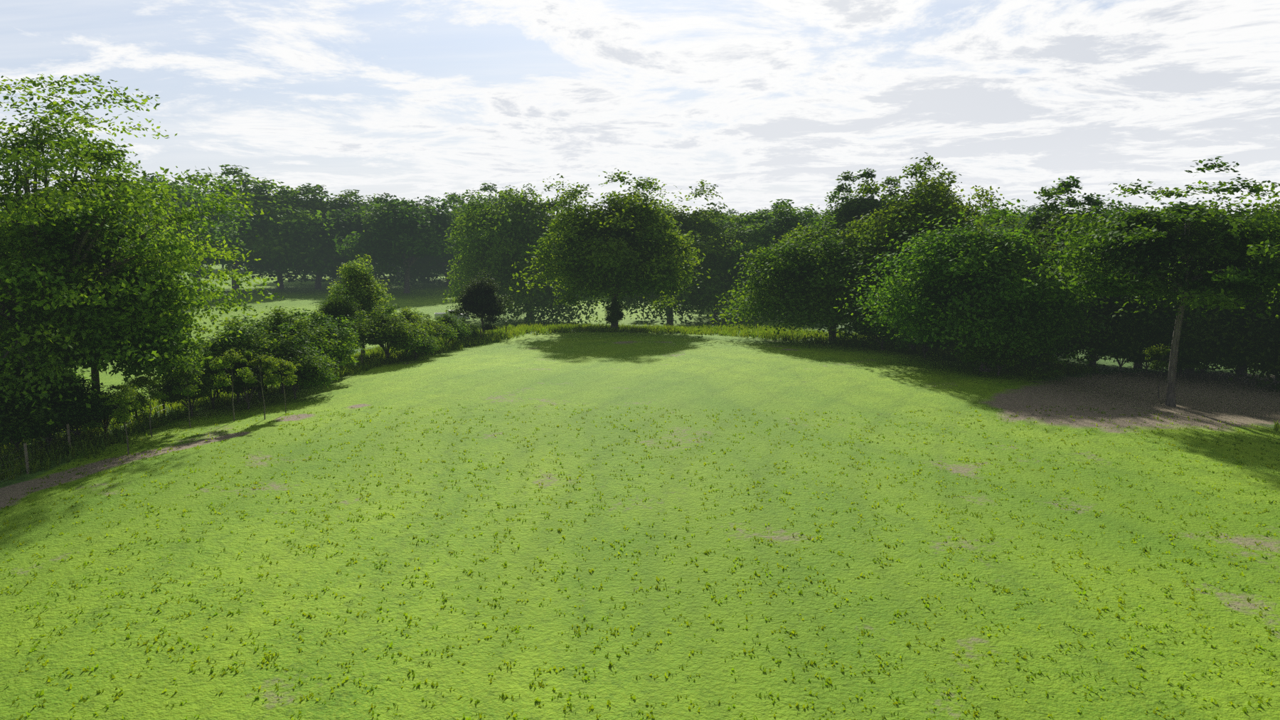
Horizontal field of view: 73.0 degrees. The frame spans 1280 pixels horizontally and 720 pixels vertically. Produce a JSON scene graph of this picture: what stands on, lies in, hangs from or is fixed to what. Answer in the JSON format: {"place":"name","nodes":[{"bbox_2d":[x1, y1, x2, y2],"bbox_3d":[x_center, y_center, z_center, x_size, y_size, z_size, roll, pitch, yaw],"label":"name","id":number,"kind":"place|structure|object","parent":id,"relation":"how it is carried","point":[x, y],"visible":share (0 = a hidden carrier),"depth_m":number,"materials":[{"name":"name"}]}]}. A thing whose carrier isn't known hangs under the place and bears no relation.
{"place":"outdoors","nodes":[
{"label":"outdoors","id":0,"kind":"place"},
{"bbox_2d":[0,263,1279,719],"bbox_3d":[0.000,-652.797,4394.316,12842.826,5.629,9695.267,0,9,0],"label":"field ground","id":1,"kind":"structure","parent":0,"point":[687,376],"depth_m":26.99,"materials":[{"name":"green plant"}]},
{"bbox_2d":[0,337,77,450],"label":"bush","id":2,"kind":"object","parent":1,"relation":"on","point":[27,400],"visible":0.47,"depth_m":37.56,"materials":[{"name":"green plant"}]},
{"bbox_2d":[0,357,86,452],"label":"bush","id":3,"kind":"object","parent":1,"relation":"on","point":[17,369],"visible":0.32,"depth_m":37.78,"materials":[{"name":"green plant"}]},
{"bbox_2d":[3,335,91,388],"bbox_3d":[-32.065,0.873,46.581,4.707,6.118,4.608,2,9,16],"label":"tree","id":4,"kind":"object","parent":1,"relation":"on","point":[77,365],"visible":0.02,"depth_m":46.76,"materials":[{"name":"green plant"}]},
{"bbox_2d":[0,375,118,445],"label":"bush","id":5,"kind":"object","parent":1,"relation":"on","point":[80,411],"visible":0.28,"depth_m":39.16,"materials":[{"name":"green plant"}]},
{"bbox_2d":[0,187,141,230],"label":"tree","id":6,"kind":"object","parent":1,"relation":"on","point":[97,222],"depth_m":136.59,"materials":[{"name":"green plant"}]},
{"bbox_2d":[48,378,115,435],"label":"bush","id":7,"kind":"object","parent":1,"relation":"on","point":[82,395],"visible":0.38,"depth_m":39.94,"materials":[{"name":"green plant"}]},
{"bbox_2d":[0,172,209,428],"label":"tree","id":8,"kind":"object","parent":1,"relation":"on","point":[119,318],"visible":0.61,"depth_m":40.54,"materials":[{"name":"green plant"}]},
{"bbox_2d":[71,384,156,430],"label":"bush","id":9,"kind":"object","parent":1,"relation":"on","point":[113,386],"visible":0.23,"depth_m":42.02,"materials":[{"name":"green plant"}]},
{"bbox_2d":[99,382,142,454],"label":"sapling","id":10,"kind":"object","parent":1,"relation":"on","point":[124,394],"visible":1,"depth_m":36.60,"materials":[{"name":"green plant"}]},
{"bbox_2d":[0,73,283,442],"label":"tree","id":11,"kind":"object","parent":1,"relation":"on","point":[82,203],"visible":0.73,"depth_m":39.18,"materials":[{"name":"green plant"}]},
{"bbox_2d":[120,371,169,436],"bbox_3d":[-23.213,2.240,40.812,1.802,3.455,1.611,5,10,30],"label":"sapling","id":12,"kind":"object","parent":1,"relation":"on","point":[141,382],"visible":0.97,"depth_m":40.56,"materials":[{"name":"green plant"}]},
{"bbox_2d":[104,199,224,270],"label":"tree","id":13,"kind":"object","parent":1,"relation":"on","point":[216,237],"visible":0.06,"depth_m":156.29,"materials":[{"name":"green plant"}]},
{"bbox_2d":[135,359,219,415],"bbox_3d":[-24.519,1.643,46.106,4.266,3.602,3.641,-4,9,-24],"label":"bush","id":14,"kind":"object","parent":1,"relation":"on","point":[208,383],"visible":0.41,"depth_m":45.71,"materials":[{"name":"green plant"}]},
{"bbox_2d":[170,366,204,428],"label":"sapling","id":15,"kind":"object","parent":1,"relation":"on","point":[187,375],"visible":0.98,"depth_m":42.50,"materials":[{"name":"green plant"}]},
{"bbox_2d":[131,172,251,285],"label":"tree","id":16,"kind":"object","parent":1,"relation":"on","point":[226,235],"visible":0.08,"depth_m":174.33,"materials":[{"name":"green plant"}]},
{"bbox_2d":[154,341,264,408],"bbox_3d":[-24.392,1.126,48.681,5.497,4.281,5.801,3,9,17],"label":"bush","id":17,"kind":"object","parent":1,"relation":"on","point":[209,374],"visible":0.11,"depth_m":48.13,"materials":[{"name":"green plant"}]},
{"bbox_2d":[182,199,254,292],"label":"tree","id":18,"kind":"object","parent":1,"relation":"on","point":[228,269],"visible":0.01,"depth_m":202.77,"materials":[{"name":"green plant"}]},
{"bbox_2d":[205,347,253,420],"bbox_3d":[-20.622,1.435,43.742,2.164,4.150,1.935,-6,10,-35],"label":"sapling","id":19,"kind":"object","parent":1,"relation":"on","point":[222,381],"visible":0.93,"depth_m":43.27,"materials":[{"name":"green plant"}]},
{"bbox_2d":[189,317,285,402],"bbox_3d":[-23.426,0.388,49.829,5.649,5.590,6.619,1,9,9],"label":"bush","id":20,"kind":"object","parent":1,"relation":"on","point":[245,343],"visible":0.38,"depth_m":48.96,"materials":[{"name":"green plant"}]},
{"bbox_2d":[204,349,279,408],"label":"bush","id":21,"kind":"object","parent":1,"relation":"on","point":[238,382],"visible":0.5,"depth_m":47.44,"materials":[{"name":"green plant"}]},
{"bbox_2d":[0,321,507,482],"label":"fence","id":22,"kind":"object","parent":1,"relation":"on","point":[25,452],"visible":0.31,"depth_m":38.35,"materials":[{"name":"brown wood"}]},
{"bbox_2d":[240,352,282,419],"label":"sapling","id":23,"kind":"object","parent":1,"relation":"on","point":[267,363],"visible":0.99,"depth_m":43.73,"materials":[{"name":"green plant"}]},
{"bbox_2d":[196,313,331,398],"bbox_3d":[-22.657,0.120,51.586,7.822,5.772,7.412,1,9,7],"label":"bush","id":24,"kind":"object","parent":1,"relation":"on","point":[287,328],"visible":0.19,"depth_m":51.05,"materials":[{"name":"green plant"}]},
{"bbox_2d":[169,164,363,292],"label":"tree","id":25,"kind":"object","parent":1,"relation":"on","point":[271,240],"visible":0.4,"depth_m":195.47,"materials":[{"name":"green plant"}]},
{"bbox_2d":[270,359,300,413],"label":"sapling","id":26,"kind":"object","parent":1,"relation":"on","point":[288,366],"visible":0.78,"depth_m":45.31,"materials":[{"name":"green plant"}]},
{"bbox_2d":[240,334,339,398],"bbox_3d":[-20.529,0.649,50.701,5.638,4.160,5.342,-2,9,-16],"label":"bush","id":27,"kind":"object","parent":1,"relation":"on","point":[316,375],"visible":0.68,"depth_m":49.98,"materials":[{"name":"green plant"}]},
{"bbox_2d":[236,185,344,288],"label":"tree","id":28,"kind":"object","parent":1,"relation":"on","point":[311,205],"visible":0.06,"depth_m":211.07,"materials":[{"name":"green plant"}]},
{"bbox_2d":[246,305,348,392],"bbox_3d":[-22.122,-0.424,54.340,5.932,5.870,6.952,6,10,34],"label":"bush","id":29,"kind":"object","parent":1,"relation":"on","point":[282,316],"visible":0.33,"depth_m":53.67,"materials":[{"name":"green plant"}]},
{"bbox_2d":[198,182,403,288],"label":"tree","id":30,"kind":"object","parent":1,"relation":"on","point":[353,218],"visible":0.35,"depth_m":205.12,"materials":[{"name":"green plant"}]},
{"bbox_2d":[265,308,369,376],"bbox_3d":[-21.635,-0.584,56.335,7.366,5.737,7.774,1,9,4],"label":"bush","id":31,"kind":"object","parent":1,"relation":"on","point":[315,314],"visible":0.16,"depth_m":55.92,"materials":[{"name":"green plant"}]},
{"bbox_2d":[301,312,359,370],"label":"bush","id":32,"kind":"object","parent":1,"relation":"on","point":[339,333],"visible":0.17,"depth_m":58.09,"materials":[{"name":"green plant"}]},
{"bbox_2d":[274,189,388,273],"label":"tree","id":33,"kind":"object","parent":1,"relation":"on","point":[351,193],"visible":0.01,"depth_m":223.13,"materials":[{"name":"green plant"}]},
{"bbox_2d":[288,258,378,281],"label":"tree","id":34,"kind":"object","parent":1,"relation":"on","point":[313,272],"visible":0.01,"depth_m":246.32,"materials":[{"name":"green plant"}]},
{"bbox_2d":[312,283,373,362],"bbox_3d":[-23.045,-2.376,65.879,5.559,6.810,4.411,1,9,7],"label":"tree","id":35,"kind":"object","parent":1,"relation":"on","point":[336,307],"visible":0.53,"depth_m":64.93,"materials":[{"name":"green plant"}]},
{"bbox_2d":[325,253,398,354],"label":"tree","id":36,"kind":"object","parent":1,"relation":"on","point":[362,286],"visible":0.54,"depth_m":69.56,"materials":[{"name":"green plant"}]},
{"bbox_2d":[338,302,428,359],"bbox_3d":[-19.299,-1.741,64.995,6.820,5.033,6.462,-1,9,-8],"label":"bush","id":37,"kind":"object","parent":1,"relation":"on","point":[393,329],"visible":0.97,"depth_m":63.79,"materials":[{"name":"green plant"}]},
{"bbox_2d":[333,192,473,292],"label":"tree","id":38,"kind":"object","parent":1,"relation":"on","point":[401,233],"visible":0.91,"depth_m":187.51,"materials":[{"name":"green plant"}]},
{"bbox_2d":[386,324,440,359],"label":"bush","id":39,"kind":"object","parent":1,"relation":"on","point":[429,347],"visible":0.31,"depth_m":65.91,"materials":[{"name":"green plant"}]},
{"bbox_2d":[391,256,437,279],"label":"tree","id":40,"kind":"object","parent":1,"relation":"on","point":[404,272],"depth_m":235.15,"materials":[{"name":"green plant"}]},
{"bbox_2d":[388,306,446,351],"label":"bush","id":41,"kind":"object","parent":1,"relation":"on","point":[409,316],"visible":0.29,"depth_m":68.43,"materials":[{"name":"green plant"}]},
{"bbox_2d":[374,192,481,286],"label":"tree","id":42,"kind":"object","parent":1,"relation":"on","point":[422,265],"visible":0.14,"depth_m":214.62,"materials":[{"name":"green plant"}]},
{"bbox_2d":[411,311,461,346],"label":"bush","id":43,"kind":"object","parent":1,"relation":"on","point":[446,333],"visible":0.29,"depth_m":70.53,"materials":[{"name":"green plant"}]},
{"bbox_2d":[429,257,460,285],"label":"tree","id":44,"kind":"object","parent":1,"relation":"on","point":[449,272],"depth_m":221.27,"materials":[{"name":"green plant"}]},
{"bbox_2d":[435,200,462,282],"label":"tree","id":45,"kind":"object","parent":1,"relation":"on","point":[440,212],"depth_m":243.44,"materials":[{"name":"green plant"}]},
{"bbox_2d":[434,310,470,321],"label":"pickup truck","id":46,"kind":"object","parent":1,"relation":"on","point":[439,313],"visible":0.37,"depth_m":138.29,"materials":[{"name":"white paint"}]},
{"bbox_2d":[434,312,473,344],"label":"bush","id":47,"kind":"object","parent":1,"relation":"on","point":[452,320],"visible":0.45,"depth_m":74.78,"materials":[{"name":"green plant"}]},
{"bbox_2d":[455,317,480,339],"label":"bush","id":48,"kind":"object","parent":1,"relation":"on","point":[474,333],"visible":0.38,"depth_m":78.16,"materials":[{"name":"green plant"}]},
{"bbox_2d":[445,268,514,332],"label":"tree","id":49,"kind":"object","parent":1,"relation":"on","point":[479,299],"visible":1,"depth_m":83.82,"materials":[{"name":"green plant"}]},
{"bbox_2d":[448,182,531,214],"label":"tree","id":50,"kind":"object","parent":1,"relation":"on","point":[485,188],"visible":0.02,"depth_m":230.01,"materials":[{"name":"green plant"}]},
{"bbox_2d":[442,173,620,326],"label":"tree","id":51,"kind":"object","parent":1,"relation":"on","point":[498,248],"visible":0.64,"depth_m":128.95,"materials":[{"name":"green plant"}]},
{"bbox_2d":[561,204,593,216],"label":"tree","id":52,"kind":"object","parent":1,"relation":"on","point":[579,207],"visible":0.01,"depth_m":205.67,"materials":[{"name":"green plant"}]},
{"bbox_2d":[508,167,711,329],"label":"tree","id":53,"kind":"object","parent":1,"relation":"on","point":[610,253],"visible":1,"depth_m":83.63,"materials":[{"name":"green plant"}]},
{"bbox_2d":[603,297,626,327],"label":"bush","id":54,"kind":"object","parent":1,"relation":"on","point":[614,311],"visible":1,"depth_m":85.02,"materials":[{"name":"green plant"}]},
{"bbox_2d":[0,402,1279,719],"bbox_3d":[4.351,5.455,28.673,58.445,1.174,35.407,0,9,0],"label":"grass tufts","id":55,"kind":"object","parent":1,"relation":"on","point":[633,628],"visible":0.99,"depth_m":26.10,"materials":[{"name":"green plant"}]},
{"bbox_2d":[580,177,756,327],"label":"tree","id":56,"kind":"object","parent":1,"relation":"on","point":[701,230],"visible":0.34,"depth_m":122.91,"materials":[{"name":"green plant"}]},
{"bbox_2d":[688,208,740,220],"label":"tree","id":57,"kind":"object","parent":1,"relation":"on","point":[729,211],"depth_m":305.44,"materials":[{"name":"green plant"}]},
{"bbox_2d":[701,209,744,226],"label":"tree","id":58,"kind":"object","parent":1,"relation":"on","point":[729,215],"visible":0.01,"depth_m":193.82,"materials":[{"name":"green plant"}]},
{"bbox_2d":[687,211,768,321],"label":"tree","id":59,"kind":"object","parent":1,"relation":"on","point":[740,227],"visible":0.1,"depth_m":128.22,"materials":[{"name":"green plant"}]},
{"bbox_2d":[688,219,767,233],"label":"tree","id":60,"kind":"object","parent":1,"relation":"on","point":[748,225],"visible":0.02,"depth_m":164.12,"materials":[{"name":"green plant"}]},
{"bbox_2d":[707,209,787,303],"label":"tree","id":61,"kind":"object","parent":1,"relation":"on","point":[741,215],"visible":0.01,"depth_m":142.95,"materials":[{"name":"green plant"}]},
{"bbox_2d":[745,206,791,226],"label":"tree","id":62,"kind":"object","parent":1,"relation":"on","point":[765,212],"visible":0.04,"depth_m":303.62,"materials":[{"name":"green plant"}]},
{"bbox_2d":[700,198,845,310],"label":"tree","id":63,"kind":"object","parent":1,"relation":"on","point":[756,238],"visible":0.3,"depth_m":125.54,"materials":[{"name":"green plant"}]},
{"bbox_2d":[779,210,833,287],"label":"tree","id":64,"kind":"object","parent":1,"relation":"on","point":[793,211],"depth_m":145.52,"materials":[{"name":"green plant"}]},
{"bbox_2d":[782,208,834,237],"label":"tree","id":65,"kind":"object","parent":1,"relation":"on","point":[827,212],"depth_m":129.14,"materials":[{"name":"green plant"}]},
{"bbox_2d":[696,213,957,354],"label":"tree","id":66,"kind":"object","parent":1,"relation":"on","point":[800,292],"visible":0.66,"depth_m":72.89,"materials":[{"name":"green plant"}]},
{"bbox_2d":[792,167,903,248],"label":"tree","id":67,"kind":"object","parent":1,"relation":"on","point":[849,210],"visible":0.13,"depth_m":102.72,"materials":[{"name":"green plant"}]},
{"bbox_2d":[808,196,900,226],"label":"tree","id":68,"kind":"object","parent":1,"relation":"on","point":[840,216],"depth_m":120.91,"materials":[{"name":"green plant"}]},
{"bbox_2d":[841,305,903,349],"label":"bush","id":69,"kind":"object","parent":1,"relation":"on","point":[865,327],"visible":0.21,"depth_m":69.94,"materials":[{"name":"green plant"}]},
{"bbox_2d":[843,251,930,350],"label":"tree","id":70,"kind":"object","parent":1,"relation":"on","point":[912,346],"visible":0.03,"depth_m":68.61,"materials":[{"name":"green plant"}]},
{"bbox_2d":[803,152,1014,345],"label":"tree","id":71,"kind":"object","parent":1,"relation":"on","point":[926,199],"visible":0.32,"depth_m":69.74,"materials":[{"name":"green plant"}]},
{"bbox_2d":[898,181,1005,238],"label":"tree","id":72,"kind":"object","parent":1,"relation":"on","point":[976,205],"visible":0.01,"depth_m":83.69,"materials":[{"name":"green plant"}]},
{"bbox_2d":[832,196,1119,379],"bbox_3d":[23.508,-4.878,59.028,15.965,12.162,16.585,-2,9,-11],"label":"tree","id":73,"kind":"object","parent":1,"relation":"on","point":[978,286],"visible":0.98,"depth_m":55.76,"materials":[{"name":"green plant"}]},
{"bbox_2d":[970,207,1033,231],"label":"tree","id":74,"kind":"object","parent":1,"relation":"on","point":[1002,224],"visible":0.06,"depth_m":293.64,"materials":[{"name":"green plant"}]},
{"bbox_2d":[992,204,1056,236],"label":"tree","id":75,"kind":"object","parent":1,"relation":"on","point":[1033,208],"depth_m":178.30,"materials":[{"name":"green plant"}]},
{"bbox_2d":[951,212,1144,365],"bbox_3d":[29.393,-5.053,64.171,14.028,11.830,13.504,7,11,40],"label":"tree","id":76,"kind":"object","parent":1,"relation":"on","point":[1096,312],"visible":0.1,"depth_m":60.94,"materials":[{"name":"green plant"}]},
{"bbox_2d":[1012,329,1095,371],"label":"bush","id":77,"kind":"object","parent":1,"relation":"on","point":[1061,354],"visible":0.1,"depth_m":60.31,"materials":[{"name":"green plant"}]},
{"bbox_2d":[982,175,1139,357],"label":"tree","id":78,"kind":"object","parent":1,"relation":"on","point":[1064,187],"visible":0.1,"depth_m":65.59,"materials":[{"name":"green plant"}]},
{"bbox_2d":[1075,201,1148,218],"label":"tree","id":79,"kind":"object","parent":1,"relation":"on","point":[1089,208],"visible":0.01,"depth_m":302.84,"materials":[{"name":"green plant"}]},
{"bbox_2d":[1070,312,1153,367],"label":"bush","id":80,"kind":"object","parent":1,"relation":"on","point":[1125,341],"visible":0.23,"depth_m":61.95,"materials":[{"name":"green plant"}]},
{"bbox_2d":[1035,205,1211,366],"bbox_3d":[34.825,-5.312,65.568,15.259,12.558,13.016,8,12,44],"label":"tree","id":81,"kind":"object","parent":1,"relation":"on","point":[1159,309],"visible":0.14,"depth_m":60.06,"materials":[{"name":"green plant"}]},
{"bbox_2d":[1080,333,1166,371],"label":"bush","id":82,"kind":"object","parent":1,"relation":"on","point":[1133,356],"visible":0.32,"depth_m":62.35,"materials":[{"name":"green plant"}]},
{"bbox_2d":[1123,337,1168,372],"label":"bush","id":83,"kind":"object","parent":1,"relation":"on","point":[1136,361],"visible":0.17,"depth_m":62.90,"materials":[{"name":"green plant"}]},
{"bbox_2d":[1120,204,1174,226],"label":"tree","id":84,"kind":"object","parent":1,"relation":"on","point":[1136,208],"visible":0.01,"depth_m":202.10,"materials":[{"name":"green plant"}]},
{"bbox_2d":[1026,156,1279,406],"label":"tree","id":85,"kind":"object","parent":1,"relation":"on","point":[1237,275],"visible":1,"depth_m":46.69,"materials":[{"name":"green plant"}]},
{"bbox_2d":[1060,240,1247,376],"bbox_3d":[38.651,-4.882,65.811,16.801,12.061,13.719,-1,9,-7],"label":"tree","id":86,"kind":"object","parent":1,"relation":"on","point":[1142,334],"visible":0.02,"depth_m":61.00,"materials":[{"name":"green plant"}]},
{"bbox_2d":[1142,343,1171,398],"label":"sapling","id":87,"kind":"object","parent":1,"relation":"on","point":[1158,351],"visible":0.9,"depth_m":51.73,"materials":[{"name":"green plant"}]},
{"bbox_2d":[1156,342,1212,375],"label":"bush","id":88,"kind":"object","parent":1,"relation":"on","point":[1181,368],"visible":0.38,"depth_m":61.76,"materials":[{"name":"green plant"}]},
{"bbox_2d":[1100,201,1279,373],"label":"tree","id":89,"kind":"object","parent":1,"relation":"on","point":[1180,353],"visible":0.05,"depth_m":60.28,"materials":[{"name":"green plant"}]},
{"bbox_2d":[1166,339,1241,376],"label":"bush","id":90,"kind":"object","parent":1,"relation":"on","point":[1201,355],"visible":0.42,"depth_m":61.12,"materials":[{"name":"green plant"}]},
{"bbox_2d":[1146,193,1279,376],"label":"tree","id":91,"kind":"object","parent":1,"relation":"on","point":[1229,331],"visible":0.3,"depth_m":58.56,"materials":[{"name":"green plant"}]},
{"bbox_2d":[1200,338,1260,379],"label":"bush","id":92,"kind":"object","parent":1,"relation":"on","point":[1236,363],"visible":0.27,"depth_m":60.42,"materials":[{"name":"green plant"}]},
{"bbox_2d":[1194,200,1279,395],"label":"tree","id":93,"kind":"object","parent":1,"relation":"on","point":[1270,362],"visible":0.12,"depth_m":57.22,"materials":[{"name":"green plant"}]},
{"bbox_2d":[1232,343,1279,382],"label":"bush","id":94,"kind":"object","parent":1,"relation":"on","point":[1266,369],"visible":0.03,"depth_m":58.93,"materials":[{"name":"green plant"}]},
{"bbox_2d":[1257,201,1279,344],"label":"tree","id":95,"kind":"object","parent":1,"relation":"on","point":[1278,205],"depth_m":60.75,"materials":[{"name":"green plant"}]},
{"bbox_2d":[1266,253,1279,309],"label":"tree","id":96,"kind":"object","parent":1,"relation":"on","point":[1273,289],"visible":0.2,"depth_m":49.85,"materials":[{"name":"green plant"}]},
{"bbox_2d":[0,321,1279,481],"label":"weedy grass","id":97,"kind":"structure","parent":0,"point":[85,442],"depth_m":61.72,"materials":[{"name":"green plant"}]},
{"bbox_2d":[0,0,1279,220],"label":"sky","id":98,"kind":"structure","parent":0,"point":[761,102],"materials":[{"name":"white"}]}
]}

